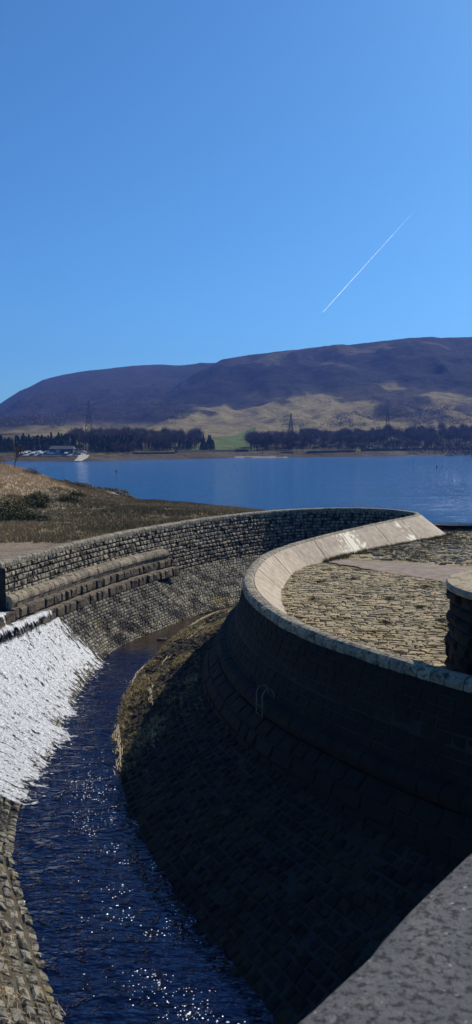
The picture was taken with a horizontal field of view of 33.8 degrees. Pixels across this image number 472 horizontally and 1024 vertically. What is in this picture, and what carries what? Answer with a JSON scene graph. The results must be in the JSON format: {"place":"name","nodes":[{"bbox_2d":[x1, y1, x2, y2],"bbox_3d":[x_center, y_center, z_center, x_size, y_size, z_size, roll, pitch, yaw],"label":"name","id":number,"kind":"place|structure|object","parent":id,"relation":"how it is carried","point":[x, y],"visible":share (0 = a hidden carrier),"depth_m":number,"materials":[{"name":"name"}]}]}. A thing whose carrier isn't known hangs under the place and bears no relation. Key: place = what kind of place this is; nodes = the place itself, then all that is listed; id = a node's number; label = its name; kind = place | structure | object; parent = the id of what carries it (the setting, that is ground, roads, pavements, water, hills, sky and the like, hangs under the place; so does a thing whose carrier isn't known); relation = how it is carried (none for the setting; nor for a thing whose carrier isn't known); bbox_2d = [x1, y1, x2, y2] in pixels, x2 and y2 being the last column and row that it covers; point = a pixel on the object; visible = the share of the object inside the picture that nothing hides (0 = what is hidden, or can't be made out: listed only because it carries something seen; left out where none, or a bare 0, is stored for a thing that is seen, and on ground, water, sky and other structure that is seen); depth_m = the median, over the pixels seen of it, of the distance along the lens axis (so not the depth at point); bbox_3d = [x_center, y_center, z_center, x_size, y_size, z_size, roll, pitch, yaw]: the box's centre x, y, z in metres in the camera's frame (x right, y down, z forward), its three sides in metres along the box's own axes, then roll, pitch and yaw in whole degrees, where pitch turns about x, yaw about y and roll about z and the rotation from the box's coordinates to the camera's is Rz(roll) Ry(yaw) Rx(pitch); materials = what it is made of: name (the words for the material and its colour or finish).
{"place":"outdoors","nodes":[
{"label":"outdoors","id":0,"kind":"place"},
{"bbox_2d":[0,806,66,1023],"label":"stone bank","id":1,"kind":"structure","parent":0,"point":[18,921],"depth_m":17.68,"materials":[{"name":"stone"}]},
{"bbox_2d":[0,554,262,856],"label":"cobbled slope","id":2,"kind":"structure","parent":0,"point":[104,628],"depth_m":49.96,"materials":[{"name":"grey stone"}]},
{"bbox_2d":[0,610,107,804],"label":"cascade water","id":3,"kind":"structure","parent":2,"relation":"on","point":[40,649],"depth_m":35.36,"materials":[{"name":"white liquid"}]},
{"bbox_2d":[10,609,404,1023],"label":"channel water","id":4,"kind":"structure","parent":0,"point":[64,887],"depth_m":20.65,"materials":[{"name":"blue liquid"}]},
{"bbox_2d":[61,752,244,1023],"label":"foam flecks","id":5,"kind":"object","parent":4,"relation":"on","point":[151,929],"visible":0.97,"depth_m":19.33,"materials":[{"name":"white liquid"}]},
{"bbox_2d":[0,337,471,461],"bbox_3d":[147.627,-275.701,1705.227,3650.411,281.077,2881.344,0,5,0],"label":"hills","id":6,"kind":"structure","parent":0,"point":[271,389],"depth_m":1416.53,"materials":[{"name":"plant"}]},
{"bbox_2d":[0,438,3,452],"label":"conifer tree","id":7,"kind":"object","parent":6,"relation":"on","point":[1,444],"visible":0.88,"depth_m":448.26,"materials":[{"name":"green plant"}]},
{"bbox_2d":[2,438,8,452],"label":"conifer tree","id":8,"kind":"object","parent":6,"relation":"on","point":[5,447],"visible":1,"depth_m":443.65,"materials":[{"name":"green plant"}]},
{"bbox_2d":[6,438,13,451],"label":"conifer tree","id":9,"kind":"object","parent":6,"relation":"on","point":[9,447],"visible":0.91,"depth_m":459.34,"materials":[{"name":"green plant"}]},
{"bbox_2d":[13,435,19,451],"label":"conifer tree","id":10,"kind":"object","parent":6,"relation":"on","point":[15,438],"visible":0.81,"depth_m":461.89,"materials":[{"name":"green plant"}]},
{"bbox_2d":[19,436,25,452],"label":"conifer tree","id":11,"kind":"object","parent":6,"relation":"on","point":[22,442],"visible":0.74,"depth_m":452.12,"materials":[{"name":"green plant"}]},
{"bbox_2d":[25,437,29,450],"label":"conifer tree","id":12,"kind":"object","parent":6,"relation":"on","point":[26,444],"visible":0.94,"depth_m":456.20,"materials":[{"name":"green plant"}]},
{"bbox_2d":[28,434,31,450],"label":"conifer tree","id":13,"kind":"object","parent":6,"relation":"on","point":[29,441],"visible":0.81,"depth_m":472.60,"materials":[{"name":"green plant"}]},
{"bbox_2d":[35,435,40,450],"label":"conifer tree","id":14,"kind":"object","parent":6,"relation":"on","point":[37,446],"visible":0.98,"depth_m":456.35,"materials":[{"name":"green plant"}]},
{"bbox_2d":[40,436,44,451],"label":"conifer tree","id":15,"kind":"object","parent":6,"relation":"on","point":[42,443],"visible":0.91,"depth_m":463.41,"materials":[{"name":"green plant"}]},
{"bbox_2d":[43,440,48,450],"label":"conifer tree","id":16,"kind":"object","parent":6,"relation":"on","point":[45,447],"visible":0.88,"depth_m":447.74,"materials":[{"name":"green plant"}]},
{"bbox_2d":[19,453,85,455],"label":"car park","id":17,"kind":"structure","parent":6,"relation":"on","point":[46,454],"depth_m":435.15,"materials":[{"name":"grey asphalt"}]},
{"bbox_2d":[49,446,75,452],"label":"boathouse","id":18,"kind":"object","parent":17,"relation":"on","point":[58,449],"visible":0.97,"depth_m":437.05,"materials":[{"name":"stone"}]},
{"bbox_2d":[61,435,65,445],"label":"conifer tree","id":19,"kind":"object","parent":6,"relation":"on","point":[63,441],"visible":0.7,"depth_m":449.40,"materials":[{"name":"green plant"}]},
{"bbox_2d":[65,435,69,445],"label":"conifer tree","id":20,"kind":"object","parent":6,"relation":"on","point":[66,441],"visible":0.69,"depth_m":461.31,"materials":[{"name":"green plant"}]},
{"bbox_2d":[71,434,77,450],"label":"conifer tree","id":21,"kind":"object","parent":6,"relation":"on","point":[74,442],"visible":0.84,"depth_m":464.70,"materials":[{"name":"green plant"}]},
{"bbox_2d":[66,427,84,441],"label":"bare tree","id":22,"kind":"object","parent":6,"relation":"on","point":[71,433],"visible":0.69,"depth_m":482.31,"materials":[{"name":"brown plant"}]},
{"bbox_2d":[74,455,88,460],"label":"slipway","id":23,"kind":"structure","parent":6,"relation":"on","point":[80,457],"depth_m":429.34,"materials":[{"name":"white concrete"}]},
{"bbox_2d":[78,431,89,449],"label":"bare tree","id":24,"kind":"object","parent":6,"relation":"on","point":[83,440],"visible":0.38,"depth_m":501.13,"materials":[{"name":"brown plant"}]},
{"bbox_2d":[80,428,94,444],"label":"bare tree","id":25,"kind":"object","parent":6,"relation":"on","point":[87,435],"visible":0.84,"depth_m":490.63,"materials":[{"name":"brown plant"}]},
{"bbox_2d":[76,400,99,431],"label":"electricity pylon","id":26,"kind":"object","parent":6,"relation":"on","point":[87,421],"visible":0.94,"depth_m":716.34,"materials":[{"name":"metal"}]},
{"bbox_2d":[93,438,99,451],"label":"conifer tree","id":27,"kind":"object","parent":6,"relation":"on","point":[95,446],"visible":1,"depth_m":458.81,"materials":[{"name":"green plant"}]},
{"bbox_2d":[100,436,105,452],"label":"conifer tree","id":28,"kind":"object","parent":6,"relation":"on","point":[102,447],"visible":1,"depth_m":462.39,"materials":[{"name":"green plant"}]},
{"bbox_2d":[105,435,111,451],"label":"conifer tree","id":29,"kind":"object","parent":6,"relation":"on","point":[107,444],"visible":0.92,"depth_m":470.57,"materials":[{"name":"green plant"}]},
{"bbox_2d":[114,428,126,437],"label":"bare tree","id":30,"kind":"object","parent":6,"relation":"on","point":[118,432],"visible":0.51,"depth_m":510.71,"materials":[{"name":"brown plant"}]},
{"bbox_2d":[130,427,139,436],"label":"bare tree","id":31,"kind":"object","parent":6,"relation":"on","point":[135,431],"visible":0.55,"depth_m":562.98,"materials":[{"name":"brown plant"}]},
{"bbox_2d":[138,438,143,450],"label":"conifer tree","id":32,"kind":"object","parent":6,"relation":"on","point":[141,443],"visible":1,"depth_m":510.25,"materials":[{"name":"green plant"}]},
{"bbox_2d":[142,428,156,448],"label":"bare tree","id":33,"kind":"object","parent":6,"relation":"on","point":[147,432],"visible":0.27,"depth_m":548.81,"materials":[{"name":"brown plant"}]},
{"bbox_2d":[145,431,158,449],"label":"bare tree","id":34,"kind":"object","parent":6,"relation":"on","point":[152,434],"visible":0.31,"depth_m":534.18,"materials":[{"name":"brown plant"}]},
{"bbox_2d":[146,434,158,450],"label":"bare tree","id":35,"kind":"object","parent":6,"relation":"on","point":[152,439],"visible":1,"depth_m":517.84,"materials":[{"name":"brown plant"}]},
{"bbox_2d":[133,452,174,453],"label":"field wall","id":36,"kind":"structure","parent":6,"relation":"on","point":[153,452],"depth_m":479.04,"materials":[{"name":"grey stone"}]},
{"bbox_2d":[157,432,167,450],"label":"bare tree","id":37,"kind":"object","parent":6,"relation":"on","point":[162,438],"visible":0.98,"depth_m":524.99,"materials":[{"name":"brown plant"}]},
{"bbox_2d":[163,440,171,448],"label":"scrub tree","id":38,"kind":"object","parent":6,"relation":"on","point":[167,444],"visible":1,"depth_m":498.76,"materials":[{"name":"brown plant"}]},
{"bbox_2d":[165,434,174,450],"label":"bare tree","id":39,"kind":"object","parent":6,"relation":"on","point":[170,439],"visible":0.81,"depth_m":528.50,"materials":[{"name":"brown plant"}]},
{"bbox_2d":[164,428,179,443],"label":"bare tree","id":40,"kind":"object","parent":6,"relation":"on","point":[168,435],"visible":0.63,"depth_m":534.33,"materials":[{"name":"brown plant"}]},
{"bbox_2d":[184,435,197,446],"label":"bare tree","id":41,"kind":"object","parent":6,"relation":"on","point":[190,440],"visible":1,"depth_m":545.31,"materials":[{"name":"brown plant"}]},
{"bbox_2d":[175,449,247,452],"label":"field wall","id":42,"kind":"structure","parent":6,"relation":"on","point":[192,451],"depth_m":531.98,"materials":[{"name":"grey stone"}]},
{"bbox_2d":[0,388,471,455],"bbox_3d":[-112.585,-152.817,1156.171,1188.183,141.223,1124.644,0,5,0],"label":"hillside woodland","id":43,"kind":"object","parent":6,"relation":"on","point":[371,445],"visible":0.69,"depth_m":1114.92,"materials":[{"name":"plant"}]},
{"bbox_2d":[243,431,259,450],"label":"bare tree","id":44,"kind":"object","parent":6,"relation":"on","point":[248,436],"visible":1,"depth_m":584.77,"materials":[{"name":"brown plant"}]},
{"bbox_2d":[252,437,264,450],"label":"bare tree","id":45,"kind":"object","parent":6,"relation":"on","point":[259,442],"visible":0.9,"depth_m":587.13,"materials":[{"name":"brown plant"}]},
{"bbox_2d":[260,434,268,444],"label":"bare tree","id":46,"kind":"object","parent":6,"relation":"on","point":[264,439],"visible":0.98,"depth_m":589.47,"materials":[{"name":"brown plant"}]},
{"bbox_2d":[265,434,274,450],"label":"bare tree","id":47,"kind":"object","parent":6,"relation":"on","point":[270,441],"visible":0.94,"depth_m":591.20,"materials":[{"name":"brown plant"}]},
{"bbox_2d":[266,430,275,450],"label":"bare tree","id":48,"kind":"object","parent":6,"relation":"on","point":[267,435],"visible":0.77,"depth_m":595.19,"materials":[{"name":"brown plant"}]},
{"bbox_2d":[270,435,282,450],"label":"bare tree","id":49,"kind":"object","parent":6,"relation":"on","point":[275,439],"visible":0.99,"depth_m":589.44,"materials":[{"name":"brown plant"}]},
{"bbox_2d":[282,413,298,431],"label":"electricity pylon","id":50,"kind":"object","parent":6,"relation":"on","point":[289,424],"visible":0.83,"depth_m":782.48,"materials":[{"name":"metal"}]},
{"bbox_2d":[309,428,318,435],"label":"bare tree","id":51,"kind":"object","parent":6,"relation":"on","point":[314,432],"visible":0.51,"depth_m":695.89,"materials":[{"name":"brown plant"}]},
{"bbox_2d":[316,431,327,441],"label":"bare tree","id":52,"kind":"object","parent":6,"relation":"on","point":[320,436],"visible":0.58,"depth_m":679.67,"materials":[{"name":"brown plant"}]},
{"bbox_2d":[318,436,328,442],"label":"bare tree","id":53,"kind":"object","parent":6,"relation":"on","point":[323,439],"visible":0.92,"depth_m":656.17,"materials":[{"name":"brown plant"}]},
{"bbox_2d":[323,429,333,436],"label":"bare tree","id":54,"kind":"object","parent":6,"relation":"on","point":[330,432],"visible":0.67,"depth_m":724.77,"materials":[{"name":"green plant"}]},
{"bbox_2d":[306,450,355,452],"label":"field wall","id":55,"kind":"structure","parent":6,"relation":"on","point":[330,451],"depth_m":588.90,"materials":[{"name":"grey stone"}]},
{"bbox_2d":[329,431,342,441],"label":"bare tree","id":56,"kind":"object","parent":6,"relation":"on","point":[337,434],"visible":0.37,"depth_m":681.37,"materials":[{"name":"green plant"}]},
{"bbox_2d":[373,432,383,442],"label":"bare tree","id":57,"kind":"object","parent":6,"relation":"on","point":[381,437],"visible":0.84,"depth_m":703.09,"materials":[{"name":"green plant"}]},
{"bbox_2d":[361,448,401,450],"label":"field wall","id":58,"kind":"structure","parent":6,"relation":"on","point":[382,449],"depth_m":624.14,"materials":[{"name":"grey stone"}]},
{"bbox_2d":[376,410,399,447],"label":"electricity pylon","id":59,"kind":"object","parent":6,"relation":"on","point":[386,427],"visible":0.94,"depth_m":654.51,"materials":[{"name":"metal"}]},
{"bbox_2d":[387,437,398,447],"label":"bare tree","id":60,"kind":"object","parent":6,"relation":"on","point":[393,442],"visible":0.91,"depth_m":648.10,"materials":[{"name":"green plant"}]},
{"bbox_2d":[395,429,403,436],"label":"bare tree","id":61,"kind":"object","parent":6,"relation":"on","point":[397,433],"visible":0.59,"depth_m":766.66,"materials":[{"name":"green plant"}]},
{"bbox_2d":[399,429,412,439],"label":"bare tree","id":62,"kind":"object","parent":6,"relation":"on","point":[406,433],"visible":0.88,"depth_m":755.18,"materials":[{"name":"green plant"}]},
{"bbox_2d":[427,433,438,441],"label":"bare tree","id":63,"kind":"object","parent":6,"relation":"on","point":[433,437],"visible":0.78,"depth_m":742.55,"materials":[{"name":"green plant"}]},
{"bbox_2d":[402,447,470,450],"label":"field wall","id":64,"kind":"structure","parent":6,"relation":"on","point":[429,449],"depth_m":669.84,"materials":[{"name":"grey stone"}]},
{"bbox_2d":[437,422,446,428],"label":"bare tree","id":65,"kind":"object","parent":6,"relation":"on","point":[441,426],"visible":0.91,"depth_m":892.14,"materials":[{"name":"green plant"}]},
{"bbox_2d":[445,432,454,440],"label":"bare tree","id":66,"kind":"object","parent":6,"relation":"on","point":[449,435],"visible":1,"depth_m":788.38,"materials":[{"name":"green plant"}]},
{"bbox_2d":[452,425,461,436],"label":"bare tree","id":67,"kind":"object","parent":6,"relation":"on","point":[457,430],"visible":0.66,"depth_m":825.29,"materials":[{"name":"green plant"}]},
{"bbox_2d":[457,431,470,441],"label":"bare tree","id":68,"kind":"object","parent":6,"relation":"on","point":[461,434],"visible":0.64,"depth_m":809.20,"materials":[{"name":"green plant"}]},
{"bbox_2d":[460,422,467,429],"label":"bare tree","id":69,"kind":"object","parent":6,"relation":"on","point":[463,426],"visible":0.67,"depth_m":889.84,"materials":[{"name":"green plant"}]},
{"bbox_2d":[0,467,471,556],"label":"shore land","id":70,"kind":"structure","parent":0,"point":[11,547],"depth_m":71.10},
{"bbox_2d":[0,508,18,519],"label":"gorse bush","id":71,"kind":"object","parent":70,"relation":"on","point":[6,512],"visible":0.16,"depth_m":66.00,"materials":[{"name":"green plant"}]},
{"bbox_2d":[0,495,32,514],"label":"gorse bush","id":72,"kind":"object","parent":70,"relation":"on","point":[7,504],"visible":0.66,"depth_m":70.17,"materials":[{"name":"green plant"}]},
{"bbox_2d":[10,442,24,467],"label":"bare tree","id":73,"kind":"object","parent":70,"relation":"on","point":[19,449],"visible":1,"depth_m":106.82,"materials":[{"name":"brown plant"}]},
{"bbox_2d":[0,500,40,522],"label":"gorse bush","id":74,"kind":"object","parent":70,"relation":"on","point":[23,515],"visible":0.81,"depth_m":64.34,"materials":[{"name":"green plant"}]},
{"bbox_2d":[21,467,41,474],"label":"bare shrub","id":75,"kind":"object","parent":70,"relation":"on","point":[34,472],"visible":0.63,"depth_m":105.77,"materials":[{"name":"brown plant"}]},
{"bbox_2d":[20,490,51,502],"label":"gorse bush","id":76,"kind":"object","parent":70,"relation":"on","point":[40,496],"visible":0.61,"depth_m":79.93,"materials":[{"name":"green plant"}]},
{"bbox_2d":[23,498,49,508],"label":"gorse bush","id":77,"kind":"object","parent":70,"relation":"on","point":[38,503],"visible":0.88,"depth_m":76.84,"materials":[{"name":"green plant"}]},
{"bbox_2d":[0,463,74,534],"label":"dry grass","id":78,"kind":"structure","parent":70,"relation":"on","point":[11,471],"depth_m":93.86,"materials":[{"name":"brown plant"}]},
{"bbox_2d":[24,514,52,520],"bbox_3d":[-16.429,0.552,64.775,2.849,0.825,2.189,0,5,0],"label":"gorse bush","id":79,"kind":"object","parent":70,"relation":"on","point":[42,518],"visible":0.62,"depth_m":64.46,"materials":[{"name":"green plant"}]},
{"bbox_2d":[57,494,81,502],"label":"gorse bush","id":80,"kind":"object","parent":70,"relation":"on","point":[66,498],"visible":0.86,"depth_m":83.81,"materials":[{"name":"green plant"}]},
{"bbox_2d":[70,490,86,497],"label":"gorse bush","id":81,"kind":"object","parent":70,"relation":"on","point":[77,494],"visible":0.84,"depth_m":93.33,"materials":[{"name":"green plant"}]},
{"bbox_2d":[72,482,87,486],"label":"bare shrub","id":82,"kind":"object","parent":70,"relation":"on","point":[80,484],"visible":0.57,"depth_m":117.98,"materials":[{"name":"brown plant"}]},
{"bbox_2d":[0,476,266,543],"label":"heath grass","id":83,"kind":"structure","parent":70,"relation":"on","point":[154,507],"depth_m":72.70,"materials":[{"name":"brown plant"}]},
{"bbox_2d":[0,526,442,559],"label":"verge","id":84,"kind":"structure","parent":70,"relation":"on","point":[25,551],"depth_m":46.66,"materials":[{"name":"plant"}]},
{"bbox_2d":[0,0,471,402],"label":"sky","id":85,"kind":"structure","parent":0,"point":[183,182],"materials":[{"name":"blue"}]},
{"bbox_2d":[1,455,471,527],"bbox_3d":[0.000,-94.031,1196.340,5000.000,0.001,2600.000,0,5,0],"label":"reservoir water","id":86,"kind":"structure","parent":0,"point":[426,488],"depth_m":188.62,"materials":[{"name":"blue liquid"}]},
{"bbox_2d":[112,606,455,1023],"label":"stony bank","id":87,"kind":"structure","parent":0,"point":[301,905],"depth_m":20.73,"materials":[{"name":"stone"}]},
{"bbox_2d":[112,611,228,773],"label":"straw line","id":88,"kind":"object","parent":87,"relation":"on","point":[118,742],"visible":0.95,"depth_m":32.01,"materials":[{"name":"beige plant"}]},
{"bbox_2d":[110,606,233,778],"bbox_3d":[-1.609,7.337,43.838,7.773,2.063,33.058,1,5,15],"label":"bank growth","id":89,"kind":"object","parent":87,"relation":"on","point":[157,675],"visible":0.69,"depth_m":36.30,"materials":[{"name":"brown plant"}]},
{"bbox_2d":[229,607,440,806],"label":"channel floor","id":90,"kind":"structure","parent":0,"point":[420,797],"depth_m":28.35,"materials":[{"name":"soil"}]},
{"bbox_2d":[0,610,21,641],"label":"stone sill","id":91,"kind":"structure","parent":90,"relation":"on","point":[9,617],"depth_m":39.29,"materials":[{"name":"grey stone"}]},
{"bbox_2d":[0,507,419,631],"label":"masonry wall","id":92,"kind":"structure","parent":90,"relation":"on","point":[61,580],"depth_m":55.33,"materials":[{"name":"stone"}]},
{"bbox_2d":[287,533,471,664],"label":"apron ground","id":93,"kind":"structure","parent":0,"point":[371,559],"depth_m":46.91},
{"bbox_2d":[201,512,471,867],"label":"weir wall","id":94,"kind":"structure","parent":93,"relation":"on","point":[402,723],"depth_m":22.95,"materials":[{"name":"concrete"}]},
{"bbox_2d":[255,684,274,717],"bbox_3d":[0.972,6.924,26.249,0.507,2.120,0.520,-2,5,-22],"label":"ladder rail","id":95,"kind":"object","parent":94,"relation":"attached to","point":[267,689],"visible":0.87,"depth_m":26.05,"materials":[{"name":"metal"}]},
{"bbox_2d":[280,564,449,668],"bbox_3d":[9.528,4.485,31.386,15.505,0.330,32.606,0,5,0],"label":"stone apron","id":96,"kind":"object","parent":93,"relation":"on","point":[365,583],"visible":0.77,"depth_m":34.04,"materials":[{"name":"stone"}]},
{"bbox_2d":[378,619,391,623],"bbox_3d":[5.980,4.354,31.131,0.672,0.174,0.562,0,5,0],"label":"grass tuft","id":97,"kind":"object","parent":96,"relation":"on","point":[385,621],"visible":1,"depth_m":31.08,"materials":[{"name":"green plant"}]},
{"bbox_2d":[434,616,445,621],"bbox_3d":[8.357,4.316,31.675,0.592,0.176,0.618,2,5,24],"label":"grass tuft","id":98,"kind":"object","parent":96,"relation":"on","point":[441,619],"visible":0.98,"depth_m":31.56,"materials":[{"name":"green plant"}]},
{"bbox_2d":[324,559,471,581],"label":"concrete strip","id":99,"kind":"object","parent":93,"relation":"on","point":[437,572],"visible":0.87,"depth_m":45.51,"materials":[{"name":"grey concrete"}]},
{"bbox_2d":[345,527,471,565],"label":"rubble paving","id":100,"kind":"structure","parent":93,"relation":"on","point":[452,551],"depth_m":53.81,"materials":[{"name":"stone"}]},
{"bbox_2d":[322,521,471,561],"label":"rubble weeds","id":101,"kind":"object","parent":100,"relation":"on","point":[431,538],"visible":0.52,"depth_m":57.52,"materials":[{"name":"green plant"}]},
{"bbox_2d":[440,570,471,818],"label":"stone pier","id":102,"kind":"structure","parent":93,"relation":"on","point":[458,643],"depth_m":22.76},
{"bbox_2d":[298,854,471,1023],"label":"bridge parapet","id":103,"kind":"structure","parent":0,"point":[416,968],"depth_m":0.73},
{"bbox_2d":[415,604,431,607],"bbox_3d":[8.188,4.114,34.015,0.819,0.176,0.417,1,5,15],"label":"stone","id":104,"kind":"object","parent":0,"point":[420,605],"visible":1,"depth_m":34.04,"materials":[{"name":"grey stone"}]}
]}

